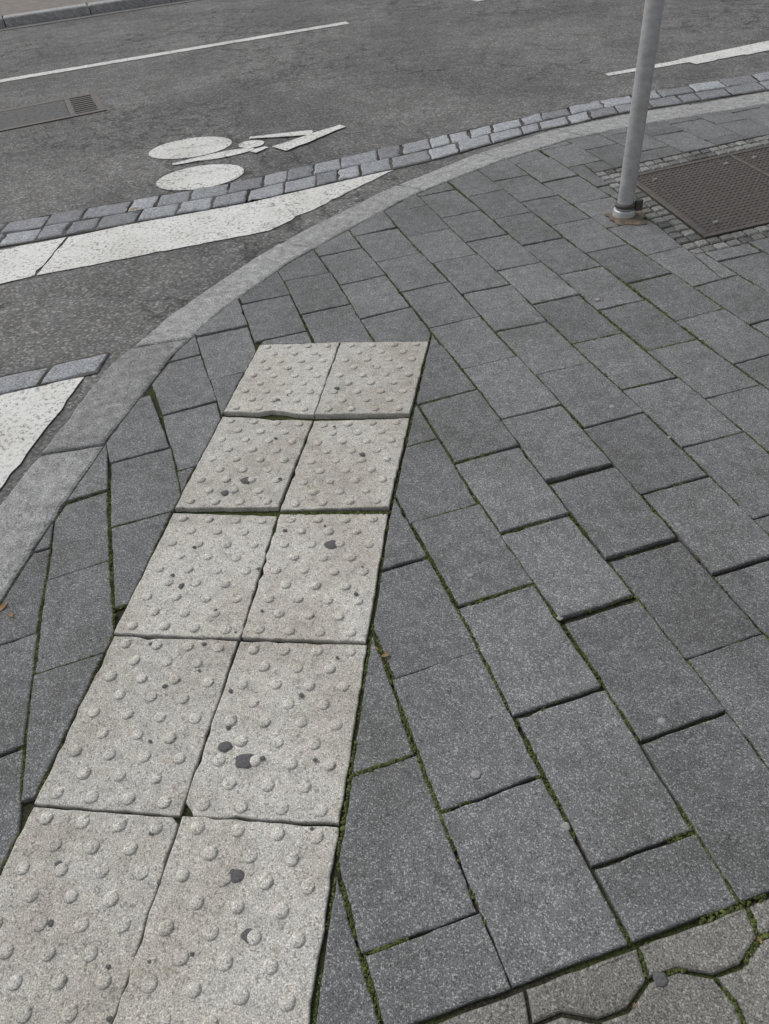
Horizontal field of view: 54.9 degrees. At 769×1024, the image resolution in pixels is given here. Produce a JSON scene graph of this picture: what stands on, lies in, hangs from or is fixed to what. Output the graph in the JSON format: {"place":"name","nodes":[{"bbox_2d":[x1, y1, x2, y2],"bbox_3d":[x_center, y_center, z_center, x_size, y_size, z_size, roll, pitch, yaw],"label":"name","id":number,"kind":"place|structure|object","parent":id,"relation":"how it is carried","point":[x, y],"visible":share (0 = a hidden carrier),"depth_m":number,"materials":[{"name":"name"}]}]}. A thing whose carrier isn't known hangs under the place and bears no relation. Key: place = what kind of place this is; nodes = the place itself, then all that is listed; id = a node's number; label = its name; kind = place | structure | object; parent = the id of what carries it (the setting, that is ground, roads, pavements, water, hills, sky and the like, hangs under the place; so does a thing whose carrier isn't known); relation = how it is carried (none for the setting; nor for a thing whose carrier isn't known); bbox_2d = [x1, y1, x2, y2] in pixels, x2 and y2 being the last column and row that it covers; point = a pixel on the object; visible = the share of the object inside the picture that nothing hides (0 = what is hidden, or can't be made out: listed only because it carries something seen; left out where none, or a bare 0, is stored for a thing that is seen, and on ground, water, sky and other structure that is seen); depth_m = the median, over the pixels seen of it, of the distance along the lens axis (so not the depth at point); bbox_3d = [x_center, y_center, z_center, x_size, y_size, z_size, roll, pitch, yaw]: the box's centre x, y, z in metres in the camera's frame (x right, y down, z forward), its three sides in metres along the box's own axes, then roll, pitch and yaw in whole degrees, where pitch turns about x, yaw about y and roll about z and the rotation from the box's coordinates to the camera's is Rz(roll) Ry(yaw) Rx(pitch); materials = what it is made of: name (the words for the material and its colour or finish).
{"place":"outdoors","nodes":[
{"label":"outdoors","id":0,"kind":"place"},
{"bbox_2d":[0,0,103,15],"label":"pavement","id":1,"kind":"structure","parent":0,"point":[8,7],"depth_m":9.31,"materials":[{"name":"grey concrete"}]},
{"bbox_2d":[0,0,768,504],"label":"road","id":2,"kind":"structure","parent":0,"point":[374,74],"depth_m":5.42,"materials":[{"name":"grey asphalt"}]},
{"bbox_2d":[0,92,106,131],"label":"road drain cover","id":3,"kind":"object","parent":2,"relation":"on","point":[34,114],"visible":0.98,"depth_m":5.71,"materials":[{"name":"metal"}]},
{"bbox_2d":[0,352,108,394],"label":"crossing joint bed","id":4,"kind":"object","parent":2,"relation":"on","point":[49,368],"visible":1,"depth_m":2.82,"materials":[{"name":"grey concrete"}]},
{"bbox_2d":[0,0,199,30],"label":"gutter strip","id":5,"kind":"object","parent":2,"relation":"on","point":[89,16],"visible":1,"depth_m":8.97,"materials":[{"name":"concrete"}]},
{"bbox_2d":[0,170,391,487],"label":"crossing marking","id":6,"kind":"object","parent":2,"relation":"on","point":[27,416],"visible":1,"depth_m":3.67,"materials":[{"name":"white paint"}]},
{"bbox_2d":[0,0,481,81],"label":"lane line","id":7,"kind":"object","parent":2,"relation":"on","point":[158,54],"visible":1,"depth_m":7.03,"materials":[{"name":"paint"}]},
{"bbox_2d":[148,125,345,189],"bbox_3d":[-0.861,-2.192,4.555,1.278,0.005,1.010,-6,43,0],"label":"bicycle marking","id":8,"kind":"object","parent":2,"relation":"on","point":[192,178],"visible":1,"depth_m":4.64,"materials":[{"name":"paint"}]},
{"bbox_2d":[0,92,768,604],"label":"granite kerb","id":9,"kind":"structure","parent":2,"relation":"on","point":[38,496],"depth_m":2.81,"materials":[{"name":"grey stone"}]},
{"bbox_2d":[0,72,768,394],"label":"cobblestone gutter","id":10,"kind":"object","parent":2,"relation":"on","point":[57,224],"visible":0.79,"depth_m":4.17,"materials":[{"name":"stone"}]},
{"bbox_2d":[0,140,768,1023],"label":"pavement bed","id":11,"kind":"object","parent":2,"relation":"on","point":[30,806],"visible":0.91,"depth_m":1.48,"materials":[{"name":"soil"}]},
{"bbox_2d":[0,341,427,1023],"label":"tactile paving","id":12,"kind":"structure","parent":11,"relation":"on","point":[100,897],"depth_m":1.58,"materials":[{"name":"concrete"}]},
{"bbox_2d":[47,355,667,1021],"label":"dark gum spots","id":13,"kind":"object","parent":12,"relation":"on","point":[237,875],"visible":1,"depth_m":1.53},
{"bbox_2d":[0,182,761,1006],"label":"fallen leaves","id":14,"kind":"object","parent":11,"relation":"on","point":[2,606],"visible":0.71,"depth_m":1.88,"materials":[{"name":"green plant"}]},
{"bbox_2d":[0,104,768,1023],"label":"paving stones","id":15,"kind":"object","parent":11,"relation":"on","point":[542,906],"visible":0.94,"depth_m":1.87,"materials":[{"name":"grey stone"}]},
{"bbox_2d":[407,234,702,829],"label":"light gum spots","id":16,"kind":"object","parent":15,"relation":"on","point":[477,774],"visible":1,"depth_m":1.53,"materials":[{"name":"grey"}]},
{"bbox_2d":[604,210,647,224],"bbox_3d":[1.117,-1.360,3.403,0.184,0.006,0.201,-6,43,0],"label":"dirt patch","id":17,"kind":"object","parent":15,"relation":"on","point":[637,218],"visible":0.72,"depth_m":3.37,"materials":[{"name":"beige soil"}]},
{"bbox_2d":[0,137,768,1023],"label":"moss","id":18,"kind":"object","parent":11,"relation":"on","point":[472,895],"visible":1,"depth_m":1.77,"materials":[{"name":"green plant"}]},
{"bbox_2d":[595,135,768,254],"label":"mosaic setts","id":19,"kind":"structure","parent":11,"relation":"on","point":[663,218],"depth_m":3.42,"materials":[{"name":"stone"}]},
{"bbox_2d":[636,145,768,238],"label":"manhole cover","id":20,"kind":"object","parent":19,"relation":"in","point":[715,196],"visible":0.98,"depth_m":3.58,"materials":[{"name":"metal"}]},
{"bbox_2d":[0,75,768,246],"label":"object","id":21,"kind":"object","parent":2,"relation":"on","point":[468,133],"visible":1,"depth_m":4.27,"materials":[{"name":"grey stone"}]},
{"bbox_2d":[605,41,768,75],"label":"direction marking","id":22,"kind":"object","parent":2,"relation":"on","point":[740,50],"visible":0.91,"depth_m":5.48,"materials":[{"name":"paint"}]},
{"bbox_2d":[439,899,768,1023],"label":"interlocking pavers","id":23,"kind":"object","parent":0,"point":[605,988],"visible":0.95,"depth_m":1.19,"materials":[{"name":"concrete"}]},
{"bbox_2d":[613,0,664,218],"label":"sign pole","id":24,"kind":"object","parent":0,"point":[626,205],"visible":0.89,"depth_m":3.09,"materials":[{"name":"metal"}]},
{"label":"ground","id":25,"kind":"structure","parent":0,"visible":0},
{"bbox_2d":[0,0,182,27],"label":"kerb","id":26,"kind":"structure","parent":25,"relation":"on","point":[45,15],"depth_m":8.97,"materials":[{"name":"stone"}]}
]}

